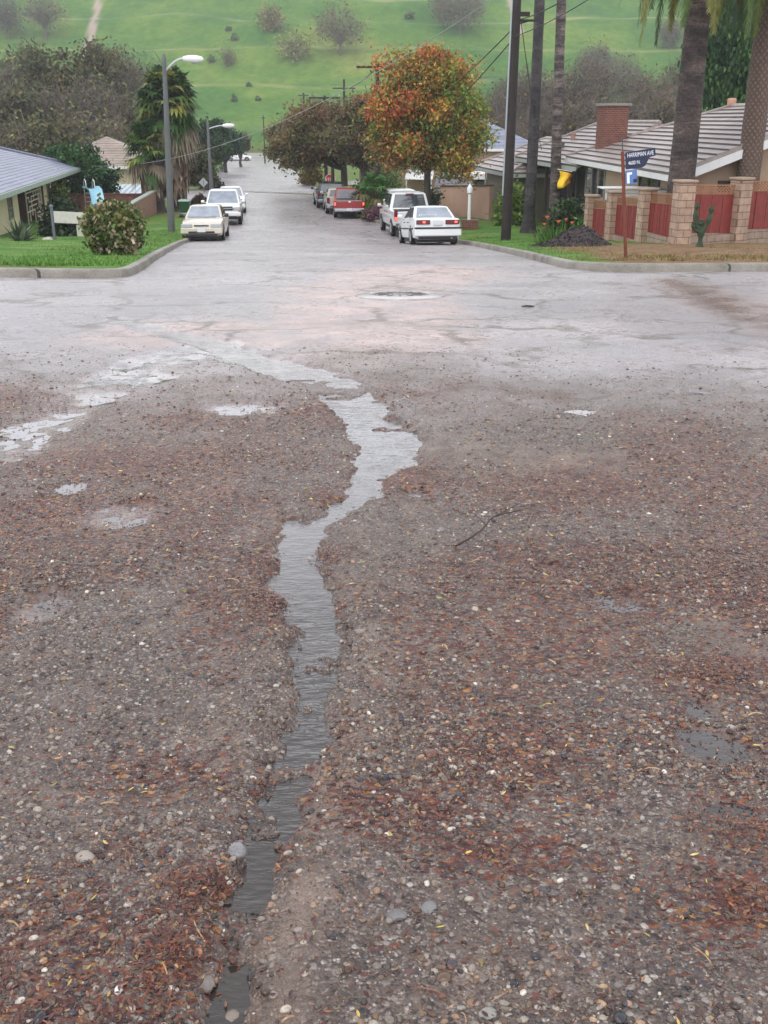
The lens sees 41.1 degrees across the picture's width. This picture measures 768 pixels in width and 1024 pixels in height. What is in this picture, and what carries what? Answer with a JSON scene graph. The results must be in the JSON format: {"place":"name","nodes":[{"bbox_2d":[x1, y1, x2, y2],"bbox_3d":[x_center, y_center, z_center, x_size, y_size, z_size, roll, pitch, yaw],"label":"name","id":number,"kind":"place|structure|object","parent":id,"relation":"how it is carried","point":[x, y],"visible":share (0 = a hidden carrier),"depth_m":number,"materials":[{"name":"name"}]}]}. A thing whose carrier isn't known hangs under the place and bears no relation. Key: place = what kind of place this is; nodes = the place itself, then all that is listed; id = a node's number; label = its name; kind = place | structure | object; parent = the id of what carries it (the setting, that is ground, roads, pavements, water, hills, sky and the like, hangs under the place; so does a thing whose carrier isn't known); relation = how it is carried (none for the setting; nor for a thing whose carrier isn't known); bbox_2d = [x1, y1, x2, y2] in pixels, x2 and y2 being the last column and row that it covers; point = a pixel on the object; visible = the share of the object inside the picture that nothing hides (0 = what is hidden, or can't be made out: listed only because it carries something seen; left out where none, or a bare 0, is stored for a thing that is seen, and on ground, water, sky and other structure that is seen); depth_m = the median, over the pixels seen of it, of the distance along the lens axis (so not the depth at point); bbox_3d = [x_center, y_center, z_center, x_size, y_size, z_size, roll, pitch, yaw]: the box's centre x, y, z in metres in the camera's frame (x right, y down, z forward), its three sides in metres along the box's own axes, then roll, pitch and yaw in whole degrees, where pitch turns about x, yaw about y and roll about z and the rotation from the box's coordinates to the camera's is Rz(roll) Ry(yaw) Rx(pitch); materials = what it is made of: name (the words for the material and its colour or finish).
{"place":"outdoors","nodes":[
{"label":"outdoors","id":0,"kind":"place"},
{"bbox_2d":[0,200,185,267],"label":"lawn","id":1,"kind":"structure","parent":0,"point":[156,221],"depth_m":27.60,"materials":[{"name":"plant"}]},
{"bbox_2d":[5,218,42,240],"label":"agave","id":2,"kind":"object","parent":1,"relation":"on","point":[20,234],"visible":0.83,"depth_m":33.82,"materials":[{"name":"green plant"}]},
{"bbox_2d":[37,190,80,236],"bbox_3d":[-13.718,-12.705,43.728,2.449,1.969,2.494,0,21,0],"label":"shrub","id":3,"kind":"object","parent":1,"relation":"on","point":[63,205],"visible":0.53,"depth_m":43.48,"materials":[{"name":"green plant"}]},
{"bbox_2d":[47,169,78,202],"bbox_3d":[-18.331,-17.724,57.350,2.236,2.823,2.299,13,25,31],"label":"shrub","id":4,"kind":"object","parent":1,"relation":"on","point":[59,192],"visible":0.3,"depth_m":57.12,"materials":[{"name":"green plant"}]},
{"bbox_2d":[49,203,96,239],"bbox_3d":[-10.626,-9.834,35.318,1.616,1.520,0.154,-6,22,-15],"label":"white board","id":5,"kind":"object","parent":1,"relation":"on","point":[62,217],"visible":0.49,"depth_m":35.09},
{"bbox_2d":[67,193,141,210],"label":"brick wall","id":6,"kind":"structure","parent":1,"relation":"on","point":[80,199],"depth_m":60.87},
{"bbox_2d":[76,192,149,254],"bbox_3d":[-5.817,-6.186,22.106,1.529,1.366,1.412,11,23,26],"label":"flowering bush","id":7,"kind":"object","parent":1,"relation":"on","point":[113,226],"visible":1,"depth_m":21.77,"materials":[{"name":"green plant"}]},
{"bbox_2d":[122,116,174,212],"bbox_3d":[-13.558,-19.851,59.237,3.423,5.698,3.116,0,21,0],"label":"fan palm","id":8,"kind":"object","parent":1,"relation":"on","point":[151,175],"visible":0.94,"depth_m":58.55,"materials":[{"name":"green plant"}]},
{"bbox_2d":[131,64,202,211],"bbox_3d":[-12.454,-21.549,59.793,4.212,8.448,4.334,0,21,0],"label":"fan palm","id":9,"kind":"object","parent":1,"relation":"on","point":[184,126],"visible":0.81,"depth_m":58.40,"materials":[{"name":"green plant"}]},
{"bbox_2d":[162,53,203,231],"bbox_3d":[-8.948,-16.342,46.104,1.898,7.863,0.332,2,21,-1],"label":"street lamp","id":10,"kind":"object","parent":1,"relation":"on","point":[193,59],"visible":0.98,"depth_m":45.86,"materials":[{"name":"metal"}]},
{"bbox_2d":[189,162,222,186],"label":"lawn","id":11,"kind":"structure","parent":0,"point":[216,172],"depth_m":120.91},
{"bbox_2d":[0,46,28,96],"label":"bare tree","id":12,"kind":"object","parent":11,"relation":"on","point":[6,75],"visible":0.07,"depth_m":102.47,"materials":[{"name":"grey plant"}]},
{"bbox_2d":[0,37,49,96],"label":"tree","id":13,"kind":"object","parent":11,"relation":"on","point":[20,67],"visible":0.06,"depth_m":108.48,"materials":[{"name":"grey plant"}]},
{"bbox_2d":[0,68,56,144],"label":"tree","id":14,"kind":"object","parent":11,"relation":"on","point":[9,98],"visible":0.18,"depth_m":86.26,"materials":[{"name":"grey plant"}]},
{"bbox_2d":[3,36,78,113],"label":"tree","id":15,"kind":"object","parent":11,"relation":"on","point":[44,71],"visible":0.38,"depth_m":97.99,"materials":[{"name":"grey plant"}]},
{"bbox_2d":[12,75,82,129],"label":"bare tree","id":16,"kind":"object","parent":11,"relation":"on","point":[43,106],"visible":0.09,"depth_m":87.04,"materials":[{"name":"grey plant"}]},
{"bbox_2d":[54,100,116,146],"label":"bare tree","id":17,"kind":"object","parent":11,"relation":"on","point":[77,125],"visible":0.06,"depth_m":81.65,"materials":[{"name":"grey plant"}]},
{"bbox_2d":[49,67,137,133],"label":"bare tree","id":18,"kind":"object","parent":11,"relation":"on","point":[96,102],"visible":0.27,"depth_m":85.57,"materials":[{"name":"grey plant"}]},
{"bbox_2d":[55,33,133,104],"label":"tree","id":19,"kind":"object","parent":11,"relation":"on","point":[94,61],"visible":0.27,"depth_m":98.11,"materials":[{"name":"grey plant"}]},
{"bbox_2d":[103,39,146,96],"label":"tree","id":20,"kind":"object","parent":11,"relation":"on","point":[120,62],"visible":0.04,"depth_m":107.44,"materials":[{"name":"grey plant"}]},
{"bbox_2d":[112,43,172,107],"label":"bare tree","id":21,"kind":"object","parent":11,"relation":"on","point":[133,82],"visible":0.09,"depth_m":102.53,"materials":[{"name":"grey plant"}]},
{"bbox_2d":[187,141,223,185],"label":"leafy tree","id":22,"kind":"object","parent":11,"relation":"on","point":[199,169],"visible":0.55,"depth_m":86.63,"materials":[{"name":"green plant"}]},
{"bbox_2d":[195,113,241,172],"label":"leafy tree","id":23,"kind":"object","parent":11,"relation":"on","point":[217,140],"visible":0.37,"depth_m":104.33,"materials":[{"name":"green plant"}]},
{"bbox_2d":[76,311,424,1023],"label":"stream","id":24,"kind":"structure","parent":0,"point":[383,455],"depth_m":3.95,"materials":[{"name":"liquid"}]},
{"bbox_2d":[297,164,359,187],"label":"lawn","id":25,"kind":"structure","parent":0,"point":[352,177],"depth_m":113.12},
{"bbox_2d":[294,167,323,185],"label":"shrub","id":26,"kind":"object","parent":25,"relation":"on","point":[313,178],"visible":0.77,"depth_m":90.78,"materials":[{"name":"green plant"}]},
{"bbox_2d":[472,82,523,133],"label":"bare tree","id":27,"kind":"object","parent":25,"relation":"on","point":[497,104],"visible":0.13,"depth_m":103.82,"materials":[{"name":"grey plant"}]},
{"bbox_2d":[481,105,546,139],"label":"bare tree","id":28,"kind":"object","parent":25,"relation":"on","point":[517,133],"visible":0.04,"depth_m":85.81,"materials":[{"name":"grey plant"}]},
{"bbox_2d":[486,55,552,136],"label":"bare tree","id":29,"kind":"object","parent":25,"relation":"on","point":[523,95],"visible":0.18,"depth_m":106.58,"materials":[{"name":"grey plant"}]},
{"bbox_2d":[516,99,573,139],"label":"bare tree","id":30,"kind":"object","parent":25,"relation":"on","point":[544,120],"visible":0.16,"depth_m":92.07,"materials":[{"name":"grey plant"}]},
{"bbox_2d":[542,44,613,121],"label":"bare tree","id":31,"kind":"object","parent":25,"relation":"on","point":[573,92],"visible":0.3,"depth_m":110.09,"materials":[{"name":"grey plant"}]},
{"bbox_2d":[543,86,621,136],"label":"bare tree","id":32,"kind":"object","parent":25,"relation":"on","point":[580,112],"visible":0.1,"depth_m":90.88,"materials":[{"name":"grey plant"}]},
{"bbox_2d":[566,50,624,118],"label":"bare tree","id":33,"kind":"object","parent":25,"relation":"on","point":[599,80],"visible":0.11,"depth_m":115.48,"materials":[{"name":"grey plant"}]},
{"bbox_2d":[585,81,651,120],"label":"bare tree","id":34,"kind":"object","parent":25,"relation":"on","point":[628,98],"visible":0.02,"depth_m":95.64,"materials":[{"name":"grey plant"}]},
{"bbox_2d":[613,63,656,105],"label":"bare tree","id":35,"kind":"object","parent":25,"relation":"on","point":[632,86],"visible":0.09,"depth_m":116.14,"materials":[{"name":"grey plant"}]},
{"bbox_2d":[617,63,677,120],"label":"bare tree","id":36,"kind":"object","parent":25,"relation":"on","point":[644,91],"visible":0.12,"depth_m":103.06,"materials":[{"name":"grey plant"}]},
{"bbox_2d":[628,71,677,123],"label":"bare tree","id":37,"kind":"object","parent":25,"relation":"on","point":[662,112],"visible":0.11,"depth_m":90.46,"materials":[{"name":"grey plant"}]},
{"bbox_2d":[641,55,704,111],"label":"bare tree","id":38,"kind":"object","parent":25,"relation":"on","point":[676,74],"visible":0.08,"depth_m":107.88,"materials":[{"name":"grey plant"}]},
{"bbox_2d":[0,0,767,1023],"bbox_3d":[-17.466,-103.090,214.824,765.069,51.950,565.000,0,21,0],"label":"ground","id":39,"kind":"structure","parent":0,"point":[270,274],"depth_m":4.37,"materials":[{"name":"asphalt"}]},
{"bbox_2d":[0,0,35,38],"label":"hill tree","id":40,"kind":"object","parent":39,"relation":"on","point":[7,18],"visible":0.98,"depth_m":272.00,"materials":[{"name":"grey plant"}]},
{"bbox_2d":[0,105,62,156],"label":"bare tree","id":41,"kind":"object","parent":39,"relation":"on","point":[8,138],"visible":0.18,"depth_m":78.32,"materials":[{"name":"grey plant"}]},
{"bbox_2d":[8,0,70,39],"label":"hill tree","id":42,"kind":"object","parent":39,"relation":"on","point":[44,14],"visible":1,"depth_m":270.19,"materials":[{"name":"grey plant"}]},
{"bbox_2d":[0,146,82,234],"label":"shingle roof house","id":43,"kind":"structure","parent":39,"relation":"on","point":[26,178],"depth_m":52.97,"materials":[{"name":"paint"}]},
{"bbox_2d":[6,103,87,155],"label":"tree","id":44,"kind":"object","parent":39,"relation":"on","point":[46,125],"visible":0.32,"depth_m":79.53,"materials":[{"name":"grey plant"}]},
{"bbox_2d":[38,135,124,193],"bbox_3d":[-18.814,-20.848,63.571,6.010,4.802,4.936,0,21,0],"label":"evergreen tree","id":45,"kind":"object","parent":39,"relation":"on","point":[99,172],"visible":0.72,"depth_m":62.62,"materials":[{"name":"green plant"}]},
{"bbox_2d":[0,238,191,277],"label":"kerb","id":46,"kind":"structure","parent":39,"relation":"on","point":[139,265],"depth_m":17.18,"materials":[{"name":"concrete"}]},
{"bbox_2d":[50,136,142,192],"bbox_3d":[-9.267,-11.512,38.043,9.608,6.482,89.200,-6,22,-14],"label":"tan roof house","id":47,"kind":"structure","parent":39,"relation":"on","point":[112,148],"depth_m":71.36,"materials":[{"name":"beige paint"}]},
{"bbox_2d":[73,105,136,146],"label":"bare tree","id":48,"kind":"object","parent":39,"relation":"on","point":[112,134],"visible":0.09,"depth_m":80.06,"materials":[{"name":"grey plant"}]},
{"bbox_2d":[92,85,144,132],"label":"tree","id":49,"kind":"object","parent":39,"relation":"on","point":[131,102],"visible":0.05,"depth_m":88.09,"materials":[{"name":"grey plant"}]},
{"bbox_2d":[131,190,156,217],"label":"block wall","id":50,"kind":"structure","parent":39,"relation":"on","point":[146,203],"depth_m":56.90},
{"bbox_2d":[179,204,228,239],"bbox_3d":[-7.866,-12.841,45.242,2.113,1.437,4.870,-2,19,-4],"label":"parked sedan","id":51,"kind":"object","parent":39,"relation":"on","point":[205,221],"visible":0.98,"depth_m":43.63,"materials":[{"name":"beige paint"}]},
{"bbox_2d":[197,973,215,993],"bbox_3d":[-0.368,0.968,2.105,0.042,0.027,0.052,-10,23,-25],"label":"stone","id":52,"kind":"object","parent":39,"relation":"on","point":[208,983],"visible":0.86,"depth_m":2.09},
{"bbox_2d":[206,121,234,189],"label":"street lamp","id":53,"kind":"object","parent":39,"relation":"on","point":[228,125],"visible":0.94,"depth_m":78.22,"materials":[{"name":"metal"}]},
{"bbox_2d":[201,188,244,223],"bbox_3d":[-8.661,-16.602,55.471,2.306,1.736,5.580,-2,20,-6],"label":"pickup truck","id":54,"kind":"object","parent":39,"relation":"on","point":[229,200],"visible":0.66,"depth_m":54.13,"materials":[{"name":"white paint"}]},
{"bbox_2d":[213,127,246,172],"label":"leafy tree","id":55,"kind":"object","parent":39,"relation":"on","point":[237,146],"visible":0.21,"depth_m":120.10,"materials":[{"name":"green plant"}]},
{"bbox_2d":[253,1,291,35],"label":"hill tree","id":56,"kind":"object","parent":39,"relation":"on","point":[272,18],"visible":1,"depth_m":266.62,"materials":[{"name":"grey plant"}]},
{"bbox_2d":[270,23,318,62],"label":"hill tree","id":57,"kind":"object","parent":39,"relation":"on","point":[295,47],"visible":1,"depth_m":253.29,"materials":[{"name":"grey plant"}]},
{"bbox_2d":[259,101,334,180],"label":"street tree","id":58,"kind":"object","parent":39,"relation":"on","point":[277,129],"visible":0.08,"depth_m":82.42,"materials":[{"name":"green plant"}]},
{"bbox_2d":[258,92,353,185],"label":"street tree","id":59,"kind":"object","parent":39,"relation":"on","point":[296,146],"visible":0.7,"depth_m":67.66,"materials":[{"name":"brown plant"}]},
{"bbox_2d":[311,181,343,207],"bbox_3d":[-3.579,-20.730,66.643,2.268,1.576,4.850,-3,21,-7],"label":"parked suv","id":60,"kind":"object","parent":39,"relation":"on","point":[317,195],"visible":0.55,"depth_m":64.60,"materials":[{"name":"blue paint"}]},
{"bbox_2d":[320,186,349,213],"bbox_3d":[-2.778,-19.149,62.644,2.173,1.486,4.650,-2,21,-6],"label":"parked wagon","id":61,"kind":"object","parent":39,"relation":"on","point":[328,198],"visible":0.52,"depth_m":60.86,"materials":[{"name":"beige paint"}]},
{"bbox_2d":[304,0,372,55],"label":"hill tree","id":62,"kind":"object","parent":39,"relation":"on","point":[341,37],"visible":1,"depth_m":253.73,"materials":[{"name":"grey plant"}]},
{"bbox_2d":[333,188,364,216],"bbox_3d":[-2.107,-18.198,60.087,2.156,1.537,5.120,-1,21,-3],"label":"pickup truck","id":63,"kind":"object","parent":39,"relation":"on","point":[343,202],"visible":0.73,"depth_m":57.95,"materials":[{"name":"red paint"}]},
{"bbox_2d":[0,362,762,826],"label":"puddle water","id":64,"kind":"structure","parent":39,"relation":"on","point":[704,748],"depth_m":3.94,"materials":[{"name":"liquid"}]},
{"bbox_2d":[0,343,767,1023],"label":"gravel","id":65,"kind":"structure","parent":39,"relation":"on","point":[444,977],"depth_m":2.94,"materials":[{"name":"gravel"}]},
{"bbox_2d":[0,311,767,1023],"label":"leaf litter","id":66,"kind":"object","parent":39,"relation":"on","point":[366,993],"visible":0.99,"depth_m":2.78,"materials":[{"name":"plant"}]},
{"bbox_2d":[0,383,767,1023],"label":"fallen stalks","id":67,"kind":"object","parent":39,"relation":"on","point":[348,721],"visible":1,"depth_m":3.05,"materials":[{"name":"brown plant"}]},
{"bbox_2d":[0,229,767,265],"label":"grass","id":68,"kind":"structure","parent":39,"relation":"on","point":[33,262],"depth_m":21.00,"materials":[{"name":"plant"}]},
{"bbox_2d":[372,161,409,191],"bbox_3d":[0.271,-20.421,63.852,3.322,3.055,3.558,0,21,0],"label":"shrub","id":69,"kind":"object","parent":39,"relation":"on","point":[392,183],"visible":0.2,"depth_m":63.38,"materials":[{"name":"green plant"}]},
{"bbox_2d":[356,291,444,300],"bbox_3d":[0.218,-2.948,13.964,1.240,0.065,1.240,0,17,0],"label":"manhole cover","id":70,"kind":"object","parent":39,"relation":"on","point":[399,295],"visible":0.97,"depth_m":13.71,"materials":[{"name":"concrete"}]},
{"bbox_2d":[377,191,427,235],"bbox_3d":[1.075,-14.061,48.067,2.381,1.876,6.030,-3,20,-7],"label":"pickup truck","id":71,"kind":"object","parent":39,"relation":"on","point":[396,204],"visible":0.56,"depth_m":47.15,"materials":[{"name":"silver paint"}]},
{"bbox_2d":[359,160,455,195],"bbox_3d":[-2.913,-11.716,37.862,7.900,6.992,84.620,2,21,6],"label":"grey roof house","id":72,"kind":"structure","parent":39,"relation":"on","point":[416,185],"depth_m":71.38,"materials":[{"name":"beige paint"}]},
{"bbox_2d":[397,205,461,244],"bbox_3d":[1.656,-10.905,38.890,2.068,1.397,4.755,-3,16,-7],"label":"parked sedan","id":73,"kind":"object","parent":39,"relation":"on","point":[429,223],"visible":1,"depth_m":37.09,"materials":[{"name":"white paint"}]},
{"bbox_2d":[428,0,490,36],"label":"hill tree","id":74,"kind":"object","parent":39,"relation":"on","point":[456,15],"visible":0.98,"depth_m":265.66,"materials":[{"name":"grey plant"}]},
{"bbox_2d":[434,171,486,204],"bbox_3d":[4.982,-20.478,65.663,3.700,2.414,3.720,0,21,0],"label":"carport","id":75,"kind":"object","parent":39,"relation":"on","point":[481,180],"visible":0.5,"depth_m":64.09,"materials":[{"name":"white paint"}]},
{"bbox_2d":[440,185,493,219],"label":"garden wall","id":76,"kind":"structure","parent":39,"relation":"on","point":[455,200],"depth_m":56.29,"materials":[{"name":"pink paint"}]},
{"bbox_2d":[462,184,477,229],"bbox_3d":[4.100,-14.446,48.598,0.740,2.217,0.550,0,21,0],"label":"lamp post","id":77,"kind":"object","parent":39,"relation":"on","point":[468,223],"visible":0.96,"depth_m":48.59,"materials":[{"name":"metal"}]},
{"bbox_2d":[453,119,527,170],"bbox_3d":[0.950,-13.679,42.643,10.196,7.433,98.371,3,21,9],"label":"blue roof house","id":78,"kind":"structure","parent":39,"relation":"on","point":[499,147],"depth_m":78.94,"materials":[{"name":"beige paint"}]},
{"bbox_2d":[501,0,536,240],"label":"utility pole","id":79,"kind":"object","parent":39,"relation":"on","point":[517,14],"visible":0.87,"depth_m":36.31,"materials":[{"name":"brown wood"}]},
{"bbox_2d":[84,0,490,165],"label":"cable","id":80,"kind":"object","parent":79,"relation":"attached to","point":[332,96],"visible":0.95,"depth_m":43.16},
{"bbox_2d":[351,213,767,271],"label":"kerb","id":81,"kind":"structure","parent":39,"relation":"on","point":[647,267],"depth_m":18.70,"materials":[{"name":"concrete"}]},
{"bbox_2d":[572,35,621,76],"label":"hill tree","id":82,"kind":"object","parent":39,"relation":"on","point":[599,53],"visible":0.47,"depth_m":246.51,"materials":[{"name":"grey plant"}]},
{"bbox_2d":[474,98,767,227],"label":"tile roof house","id":83,"kind":"structure","parent":39,"relation":"on","point":[591,157],"depth_m":42.13,"materials":[{"name":"beige paint"}]},
{"bbox_2d":[576,168,585,202],"bbox_3d":[8.794,-14.550,45.622,0.060,1.430,1.613,-1,21,-2],"label":"porch door","id":84,"kind":"structure","parent":83,"relation":"in","point":[581,174],"depth_m":45.65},
{"bbox_2d":[584,166,605,199],"bbox_3d":[8.894,-13.924,43.189,0.060,1.203,3.394,-1,21,-2],"label":"window","id":85,"kind":"structure","parent":83,"relation":"in","point":[594,177],"depth_m":43.13,"materials":[{"name":"grey glass"}]},
{"bbox_2d":[595,49,648,95],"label":"hill tree","id":86,"kind":"object","parent":39,"relation":"on","point":[630,67],"visible":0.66,"depth_m":240.34,"materials":[{"name":"grey plant"}]},
{"bbox_2d":[654,15,683,49],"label":"hill tree","id":87,"kind":"object","parent":39,"relation":"on","point":[674,37],"visible":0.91,"depth_m":266.18,"materials":[{"name":"grey plant"}]},
{"bbox_2d":[691,203,714,246],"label":"cactus","id":88,"kind":"object","parent":39,"relation":"on","point":[699,228],"visible":0.96,"depth_m":25.97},
{"bbox_2d":[665,0,757,112],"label":"evergreen tree","id":89,"kind":"object","parent":39,"relation":"on","point":[727,65],"visible":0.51,"depth_m":55.83,"materials":[{"name":"green plant"}]},
{"bbox_2d":[455,215,767,262],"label":"lawn","id":90,"kind":"structure","parent":0,"point":[485,226],"depth_m":24.29,"materials":[{"name":"plant"}]},
{"bbox_2d":[318,86,389,183],"bbox_3d":[-1.272,-22.580,64.080,5.012,7.672,5.496,-18,27,-39],"label":"street tree","id":91,"kind":"object","parent":90,"relation":"on","point":[347,141],"visible":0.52,"depth_m":63.02,"materials":[{"name":"brown plant"}]},
{"bbox_2d":[351,172,386,208],"bbox_3d":[-0.571,-18.155,58.857,2.843,2.674,2.888,-12,24,-29],"label":"shrub","id":92,"kind":"object","parent":90,"relation":"on","point":[373,179],"visible":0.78,"depth_m":58.23,"materials":[{"name":"green plant"}]},
{"bbox_2d":[351,36,501,204],"bbox_3d":[2.263,-18.476,50.669,7.706,9.286,5.715,0,21,0],"label":"street tree","id":93,"kind":"object","parent":90,"relation":"on","point":[407,108],"visible":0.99,"depth_m":49.59,"materials":[{"name":"orange plant"}]},
{"bbox_2d":[485,174,539,225],"bbox_3d":[6.379,-15.269,50.605,2.716,2.710,2.308,0,21,0],"label":"shrub","id":94,"kind":"object","parent":90,"relation":"on","point":[518,212],"visible":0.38,"depth_m":50.42,"materials":[{"name":"green plant"}]},
{"bbox_2d":[519,0,544,233],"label":"fan palm","id":95,"kind":"object","parent":90,"relation":"on","point":[528,221],"visible":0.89,"depth_m":44.07,"materials":[{"name":"grey plant"}]},
{"bbox_2d":[523,216,572,243],"bbox_3d":[4.943,-7.964,29.352,2.326,1.002,2.053,7,22,18],"label":"lily clump","id":96,"kind":"object","parent":90,"relation":"on","point":[548,236],"visible":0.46,"depth_m":29.34,"materials":[{"name":"green plant"}]},
{"bbox_2d":[545,0,565,231],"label":"fan palm","id":97,"kind":"object","parent":90,"relation":"on","point":[557,111],"visible":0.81,"depth_m":44.55,"materials":[{"name":"brown plant"}]},
{"bbox_2d":[534,190,584,236],"bbox_3d":[7.236,-11.539,40.184,2.449,2.058,2.101,-9,23,-21],"label":"shrub","id":98,"kind":"object","parent":90,"relation":"on","point":[568,211],"visible":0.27,"depth_m":39.87,"materials":[{"name":"green plant"}]},
{"bbox_2d":[529,224,613,246],"bbox_3d":[5.161,-7.466,27.753,2.344,0.644,2.089,0,21,0],"label":"mulch heap","id":99,"kind":"object","parent":90,"relation":"on","point":[580,236],"visible":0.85,"depth_m":27.40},
{"bbox_2d":[621,135,655,258],"bbox_3d":[4.955,-5.899,19.855,0.654,2.738,0.078,-6,21,2],"label":"street sign","id":100,"kind":"object","parent":90,"relation":"on","point":[635,159],"visible":1,"depth_m":19.57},
{"bbox_2d":[583,177,767,243],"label":"garden fence","id":101,"kind":"object","parent":90,"relation":"on","point":[650,218],"visible":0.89,"depth_m":29.92,"materials":[{"name":"red wood"}]},
{"bbox_2d":[619,0,764,200],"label":"date palm","id":102,"kind":"object","parent":90,"relation":"on","point":[687,117],"visible":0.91,"depth_m":28.94,"materials":[{"name":"brown plant"}]},
{"bbox_2d":[675,0,767,226],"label":"date palm","id":103,"kind":"object","parent":90,"relation":"on","point":[754,124],"visible":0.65,"depth_m":30.58,"materials":[{"name":"brown plant"}]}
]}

